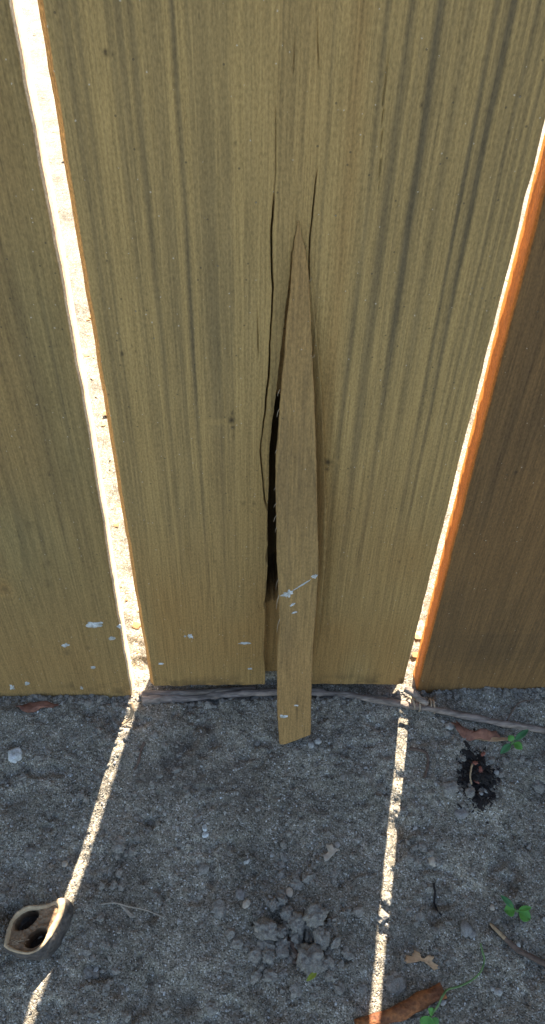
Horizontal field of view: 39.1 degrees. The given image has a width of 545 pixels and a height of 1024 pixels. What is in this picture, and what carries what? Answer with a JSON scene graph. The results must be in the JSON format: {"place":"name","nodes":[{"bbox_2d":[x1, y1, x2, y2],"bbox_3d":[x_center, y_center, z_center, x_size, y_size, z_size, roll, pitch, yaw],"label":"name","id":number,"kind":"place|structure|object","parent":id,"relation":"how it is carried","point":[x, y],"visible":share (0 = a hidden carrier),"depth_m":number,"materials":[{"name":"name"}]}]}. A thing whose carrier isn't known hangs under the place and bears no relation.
{"place":"outdoors","nodes":[
{"label":"outdoors","id":0,"kind":"place"},
{"bbox_2d":[0,0,544,1023],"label":"ground","id":1,"kind":"structure","parent":0,"point":[236,742],"depth_m":0.38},
{"bbox_2d":[8,747,22,762],"bbox_3d":[-0.135,0.128,0.404,0.008,0.003,0.009,-17,48,-18],"label":"paint chip","id":2,"kind":"object","parent":1,"relation":"on","point":[14,754],"visible":1,"depth_m":0.40,"materials":[{"name":"white paint"}]},
{"bbox_2d":[24,847,36,859],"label":"clod","id":3,"kind":"object","parent":1,"relation":"on","point":[29,853],"visible":1,"depth_m":0.38,"materials":[{"name":"soil"}]},
{"bbox_2d":[16,701,58,712],"bbox_3d":[-0.129,0.106,0.420,0.023,0.005,0.006,0,45,-2],"label":"leaf scrap","id":4,"kind":"object","parent":1,"relation":"on","point":[31,707],"visible":1,"depth_m":0.42,"materials":[{"name":"brown plant"}]},
{"bbox_2d":[3,898,73,960],"bbox_3d":[-0.106,0.191,0.350,0.028,0.015,0.024,0,45,-2],"label":"nut shell","id":5,"kind":"object","parent":1,"relation":"on","point":[29,925],"visible":1,"depth_m":0.35},
{"bbox_2d":[61,860,67,866],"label":"pebble","id":6,"kind":"object","parent":1,"relation":"on","point":[64,863],"visible":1,"depth_m":0.37,"materials":[{"name":"beige stone"}]},
{"bbox_2d":[111,839,125,853],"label":"clod","id":7,"kind":"object","parent":1,"relation":"on","point":[117,847],"visible":1,"depth_m":0.38,"materials":[{"name":"soil"}]},
{"bbox_2d":[121,702,134,724],"bbox_3d":[-0.079,0.110,0.420,0.007,0.008,0.010,0,45,-2],"label":"bark strip","id":8,"kind":"object","parent":1,"relation":"on","point":[131,706],"visible":1,"depth_m":0.42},
{"bbox_2d":[120,905,135,917],"bbox_3d":[-0.068,0.187,0.361,0.009,0.001,0.007,0,45,-2],"label":"leaf scrap","id":9,"kind":"object","parent":1,"relation":"on","point":[127,911],"visible":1,"depth_m":0.36,"materials":[{"name":"plant"}]},
{"bbox_2d":[101,902,164,917],"bbox_3d":[-0.066,0.187,0.361,0.031,0.002,0.008,0,45,-2],"label":"straw","id":10,"kind":"object","parent":1,"relation":"on","point":[131,907],"visible":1,"depth_m":0.36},
{"bbox_2d":[133,742,145,769],"bbox_3d":[-0.070,0.129,0.407,0.006,0.005,0.014,0,45,-2],"label":"twig","id":11,"kind":"object","parent":1,"relation":"on","point":[141,749],"visible":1,"depth_m":0.41,"materials":[{"name":"wood"}]},
{"bbox_2d":[198,862,209,873],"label":"pebble","id":12,"kind":"object","parent":1,"relation":"on","point":[204,867],"visible":1,"depth_m":0.38,"materials":[{"name":"stone"}]},
{"bbox_2d":[202,824,206,830],"bbox_3d":[-0.034,0.159,0.387,0.003,0.002,0.004,-8,46,-10],"label":"paint chip","id":13,"kind":"object","parent":1,"relation":"on","point":[204,827],"visible":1,"depth_m":0.39,"materials":[{"name":"white paint"}]},
{"bbox_2d":[202,831,208,837],"bbox_3d":[-0.034,0.162,0.385,0.004,0.002,0.004,28,50,24],"label":"paint chip","id":14,"kind":"object","parent":1,"relation":"on","point":[205,834],"visible":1,"depth_m":0.38,"materials":[{"name":"white paint"}]},
{"bbox_2d":[205,1001,217,1014],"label":"clod","id":15,"kind":"object","parent":1,"relation":"on","point":[210,1008],"visible":1,"depth_m":0.34,"materials":[{"name":"soil"}]},
{"bbox_2d":[236,888,244,899],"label":"pebble","id":16,"kind":"object","parent":1,"relation":"on","point":[240,894],"visible":1,"depth_m":0.37,"materials":[{"name":"grey stone"}]},
{"bbox_2d":[242,899,249,908],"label":"pebble","id":17,"kind":"object","parent":1,"relation":"on","point":[246,903],"visible":1,"depth_m":0.36,"materials":[{"name":"beige stone"}]},
{"bbox_2d":[252,917,280,940],"bbox_3d":[-0.003,0.193,0.356,0.013,0.008,0.010,1,45,0],"label":"clod","id":18,"kind":"object","parent":1,"relation":"on","point":[266,928],"visible":1,"depth_m":0.35,"materials":[{"name":"soil"}]},
{"bbox_2d":[262,946,274,964],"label":"clod","id":19,"kind":"object","parent":1,"relation":"on","point":[268,956],"visible":1,"depth_m":0.35,"materials":[{"name":"soil"}]},
{"bbox_2d":[0,0,544,697],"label":"fence","id":20,"kind":"object","parent":1,"relation":"on","point":[382,152],"visible":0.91,"depth_m":0.27,"materials":[{"name":"brown wood"}]},
{"bbox_2d":[274,220,317,744],"bbox_3d":[0.011,0.017,0.328,0.020,0.276,0.032,-6,45,-8],"label":"wood splinter","id":21,"kind":"object","parent":20,"relation":"attached to","point":[296,515],"visible":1,"depth_m":0.32,"materials":[{"name":"brown wood"}]},
{"bbox_2d":[0,691,544,1023],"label":"sand grains","id":22,"kind":"object","parent":1,"relation":"on","point":[258,916],"visible":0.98,"depth_m":0.38},
{"bbox_2d":[0,692,544,1023],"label":"soil crumbs","id":23,"kind":"object","parent":1,"relation":"on","point":[419,918],"visible":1,"depth_m":0.38,"materials":[{"name":"grey soil"}]},
{"bbox_2d":[0,686,544,708],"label":"foot crumbs","id":24,"kind":"object","parent":1,"relation":"on","point":[487,691],"visible":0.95,"depth_m":0.43,"materials":[{"name":"soil"}]},
{"bbox_2d":[268,897,279,911],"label":"clod","id":25,"kind":"object","parent":1,"relation":"on","point":[273,904],"visible":1,"depth_m":0.36,"materials":[{"name":"soil"}]},
{"bbox_2d":[7,691,544,1016],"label":"pale grit","id":26,"kind":"object","parent":1,"relation":"on","point":[337,845],"visible":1,"depth_m":0.38,"materials":[{"name":"stone"}]},
{"bbox_2d":[33,32,524,668],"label":"leaf litter","id":27,"kind":"object","parent":1,"relation":"on","point":[137,626],"visible":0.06,"depth_m":0.53,"materials":[{"name":"brown plant"}]},
{"bbox_2d":[277,925,286,938],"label":"clod","id":28,"kind":"object","parent":1,"relation":"on","point":[281,929],"visible":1,"depth_m":0.36,"materials":[{"name":"soil"}]},
{"bbox_2d":[277,893,287,906],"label":"clod","id":29,"kind":"object","parent":1,"relation":"on","point":[282,899],"visible":1,"depth_m":0.36,"materials":[{"name":"soil"}]},
{"bbox_2d":[179,860,389,1000],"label":"heap crumbs","id":30,"kind":"object","parent":1,"relation":"on","point":[282,950],"visible":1,"depth_m":0.35,"materials":[{"name":"soil"}]},
{"bbox_2d":[279,904,293,920],"bbox_3d":[0.007,0.189,0.362,0.007,0.006,0.008,22,48,20],"label":"clod","id":31,"kind":"object","parent":1,"relation":"on","point":[286,913],"visible":1,"depth_m":0.36,"materials":[{"name":"soil"}]},
{"bbox_2d":[286,887,292,897],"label":"pebble","id":32,"kind":"object","parent":1,"relation":"on","point":[289,891],"visible":1,"depth_m":0.37,"materials":[{"name":"beige stone"}]},
{"bbox_2d":[288,937,297,964],"bbox_3d":[0.010,0.202,0.354,0.006,0.004,0.012,0,45,-2],"label":"twig","id":33,"kind":"object","parent":1,"relation":"on","point":[295,950],"visible":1,"depth_m":0.35,"materials":[{"name":"black wood"}]},
{"bbox_2d":[289,937,302,948],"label":"clod","id":34,"kind":"object","parent":1,"relation":"on","point":[296,946],"visible":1,"depth_m":0.35,"materials":[{"name":"soil"}]},
{"bbox_2d":[288,910,304,935],"bbox_3d":[0.011,0.192,0.358,0.008,0.006,0.010,11,45,9],"label":"clod","id":35,"kind":"object","parent":1,"relation":"on","point":[296,922],"visible":1,"depth_m":0.36,"materials":[{"name":"soil"}]},
{"bbox_2d":[289,929,304,943],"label":"clod","id":36,"kind":"object","parent":1,"relation":"on","point":[296,938],"visible":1,"depth_m":0.36,"materials":[{"name":"soil"}]},
{"bbox_2d":[296,942,324,974],"bbox_3d":[0.018,0.203,0.349,0.015,0.011,0.014,2,45,0],"label":"clod","id":37,"kind":"object","parent":1,"relation":"on","point":[310,958],"visible":1,"depth_m":0.35,"materials":[{"name":"soil"}]},
{"bbox_2d":[306,972,316,980],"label":"leaf","id":38,"kind":"object","parent":1,"relation":"on","point":[312,975],"visible":1,"depth_m":0.34,"materials":[{"name":"green plant"}]},
{"bbox_2d":[308,742,314,748],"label":"pebble","id":39,"kind":"object","parent":1,"relation":"on","point":[311,745],"visible":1,"depth_m":0.41,"materials":[{"name":"stone"}]},
{"bbox_2d":[302,901,328,928],"bbox_3d":[0.020,0.188,0.357,0.010,0.008,0.012,28,51,25],"label":"clod","id":40,"kind":"object","parent":1,"relation":"on","point":[315,914],"visible":1,"depth_m":0.35,"materials":[{"name":"soil"}]},
{"bbox_2d":[314,738,321,743],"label":"pebble","id":41,"kind":"object","parent":1,"relation":"on","point":[317,740],"visible":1,"depth_m":0.41,"materials":[{"name":"stone"}]},
{"bbox_2d":[312,925,330,950],"bbox_3d":[0.022,0.195,0.353,0.009,0.008,0.011,-9,46,-11],"label":"clod","id":42,"kind":"object","parent":1,"relation":"on","point":[321,935],"visible":1,"depth_m":0.35,"materials":[{"name":"soil"}]},
{"bbox_2d":[321,956,329,972],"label":"clod","id":43,"kind":"object","parent":1,"relation":"on","point":[325,965],"visible":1,"depth_m":0.35,"materials":[{"name":"soil"}]},
{"bbox_2d":[323,844,339,860],"bbox_3d":[0.029,0.168,0.379,0.009,0.003,0.009,0,45,-2],"label":"leaf fragment","id":44,"kind":"object","parent":1,"relation":"on","point":[330,853],"visible":1,"depth_m":0.38,"materials":[{"name":"beige plant"}]},
{"bbox_2d":[139,686,544,733],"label":"dry vine","id":45,"kind":"object","parent":1,"relation":"on","point":[164,696],"visible":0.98,"depth_m":0.43,"materials":[{"name":"grey plant"}]},
{"bbox_2d":[357,983,367,993],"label":"clod","id":46,"kind":"object","parent":1,"relation":"on","point":[362,988],"visible":1,"depth_m":0.34,"materials":[{"name":"soil"}]},
{"bbox_2d":[380,891,394,905],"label":"clod","id":47,"kind":"object","parent":1,"relation":"on","point":[387,898],"visible":1,"depth_m":0.37,"materials":[{"name":"soil"}]},
{"bbox_2d":[383,970,406,993],"bbox_3d":[0.055,0.211,0.345,0.010,0.004,0.010,-13,46,-14],"label":"clod","id":48,"kind":"object","parent":1,"relation":"on","point":[395,980],"visible":1,"depth_m":0.34,"materials":[{"name":"soil"}]},
{"bbox_2d":[354,982,446,1023],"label":"bark stick","id":49,"kind":"object","parent":1,"relation":"on","point":[413,1004],"visible":1,"depth_m":0.34,"materials":[{"name":"brown wood"}]},
{"bbox_2d":[409,747,429,777],"bbox_3d":[0.079,0.133,0.408,0.010,0.003,0.017,0,45,-2],"label":"twig","id":50,"kind":"object","parent":1,"relation":"on","point":[422,751],"visible":1,"depth_m":0.41,"materials":[{"name":"wood"}]},
{"bbox_2d":[404,950,437,970],"bbox_3d":[0.068,0.204,0.350,0.016,0.003,0.009,0,45,-2],"label":"leaf fragment","id":51,"kind":"object","parent":1,"relation":"on","point":[416,957],"visible":1,"depth_m":0.35,"materials":[{"name":"brown plant"}]},
{"bbox_2d":[428,856,435,866],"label":"pebble","id":52,"kind":"object","parent":1,"relation":"on","point":[431,859],"visible":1,"depth_m":0.38,"materials":[{"name":"beige stone"}]},
{"bbox_2d":[433,883,441,915],"bbox_3d":[0.079,0.186,0.369,0.003,0.005,0.014,0,45,-2],"label":"root thread","id":53,"kind":"object","parent":1,"relation":"on","point":[434,896],"visible":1,"depth_m":0.37},
{"bbox_2d":[441,781,458,796],"bbox_3d":[0.092,0.144,0.398,0.010,0.006,0.009,-14,47,-15],"label":"clod","id":54,"kind":"object","parent":1,"relation":"on","point":[451,788],"visible":1,"depth_m":0.40,"materials":[{"name":"soil"}]},
{"bbox_2d":[445,722,454,729],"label":"pebble","id":55,"kind":"object","parent":1,"relation":"on","point":[449,725],"visible":1,"depth_m":0.42,"materials":[{"name":"stone"}]},
{"bbox_2d":[420,943,484,1023],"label":"green vine","id":56,"kind":"object","parent":1,"relation":"on","point":[428,1019],"visible":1,"depth_m":0.33,"materials":[{"name":"green plant"}]},
{"bbox_2d":[454,808,468,818],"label":"pebble","id":57,"kind":"object","parent":1,"relation":"on","point":[460,813],"visible":1,"depth_m":0.39,"materials":[{"name":"grey stone"}]},
{"bbox_2d":[460,919,471,937],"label":"pebble","id":58,"kind":"object","parent":1,"relation":"on","point":[466,929],"visible":1,"depth_m":0.36,"materials":[{"name":"grey stone"}]},
{"bbox_2d":[469,929,475,938],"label":"pebble","id":59,"kind":"object","parent":1,"relation":"on","point":[472,935],"visible":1,"depth_m":0.36,"materials":[{"name":"grey stone"}]},
{"bbox_2d":[451,721,500,740],"bbox_3d":[0.110,0.119,0.417,0.026,0.008,0.010,0,45,-2],"label":"dry leaf","id":60,"kind":"object","parent":1,"relation":"on","point":[481,733],"visible":1,"depth_m":0.42,"materials":[{"name":"brown plant"}]},
{"bbox_2d":[456,729,500,823],"bbox_3d":[0.108,0.138,0.406,0.024,0.009,0.050,7,45,6],"label":"dark debris","id":61,"kind":"object","parent":1,"relation":"on","point":[469,755],"visible":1,"depth_m":0.40,"materials":[{"name":"black soil"}]},
{"bbox_2d":[465,786,474,797],"bbox_3d":[0.102,0.144,0.397,0.006,0.003,0.007,30,51,26],"label":"stone chip","id":62,"kind":"object","parent":61,"relation":"on","point":[470,791],"visible":1,"depth_m":0.40,"materials":[{"name":"stone"}]},
{"bbox_2d":[469,764,472,784],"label":"twig","id":63,"kind":"object","parent":61,"relation":"on","point":[470,773],"visible":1,"depth_m":0.40,"materials":[{"name":"beige wood"}]},
{"bbox_2d":[462,757,495,785],"bbox_3d":[0.108,0.137,0.405,0.013,0.006,0.018,-29,52,-27],"label":"debris clump","id":64,"kind":"object","parent":1,"relation":"on","point":[483,776],"visible":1,"depth_m":0.40,"materials":[{"name":"black soil"}]},
{"bbox_2d":[476,737,507,741],"bbox_3d":[0.119,0.123,0.416,0.019,0.002,0.003,0,45,-2],"label":"leaf scrap","id":65,"kind":"object","parent":1,"relation":"on","point":[493,739],"visible":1,"depth_m":0.42,"materials":[{"name":"beige plant"}]},
{"bbox_2d":[494,988,502,995],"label":"pebble","id":66,"kind":"object","parent":1,"relation":"on","point":[498,991],"visible":1,"depth_m":0.34,"materials":[{"name":"stone"}]},
{"bbox_2d":[500,729,527,753],"bbox_3d":[0.129,0.124,0.411,0.018,0.012,0.013,0,45,-2],"label":"seedling","id":67,"kind":"object","parent":1,"relation":"on","point":[505,748],"visible":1,"depth_m":0.41,"materials":[{"name":"green plant"}]},
{"bbox_2d":[500,895,531,921],"bbox_3d":[0.115,0.189,0.363,0.014,0.009,0.012,0,45,-2],"label":"seedling","id":68,"kind":"object","parent":1,"relation":"on","point":[523,911],"visible":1,"depth_m":0.36,"materials":[{"name":"green plant"}]},
{"bbox_2d":[490,924,544,965],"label":"twig","id":69,"kind":"object","parent":1,"relation":"on","point":[521,951],"visible":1,"depth_m":0.35,"materials":[{"name":"wood"}]},
{"bbox_2d":[490,923,505,939],"bbox_3d":[0.105,0.195,0.356,0.007,0.002,0.007,0,45,-2],"label":"twig","id":70,"kind":"object","parent":69,"relation":"on","point":[500,933],"visible":1,"depth_m":0.35,"materials":[{"name":"beige wood"}]},
{"bbox_2d":[532,779,544,793],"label":"clod","id":71,"kind":"object","parent":1,"relation":"on","point":[538,786],"visible":1,"depth_m":0.40,"materials":[{"name":"soil"}]}
]}

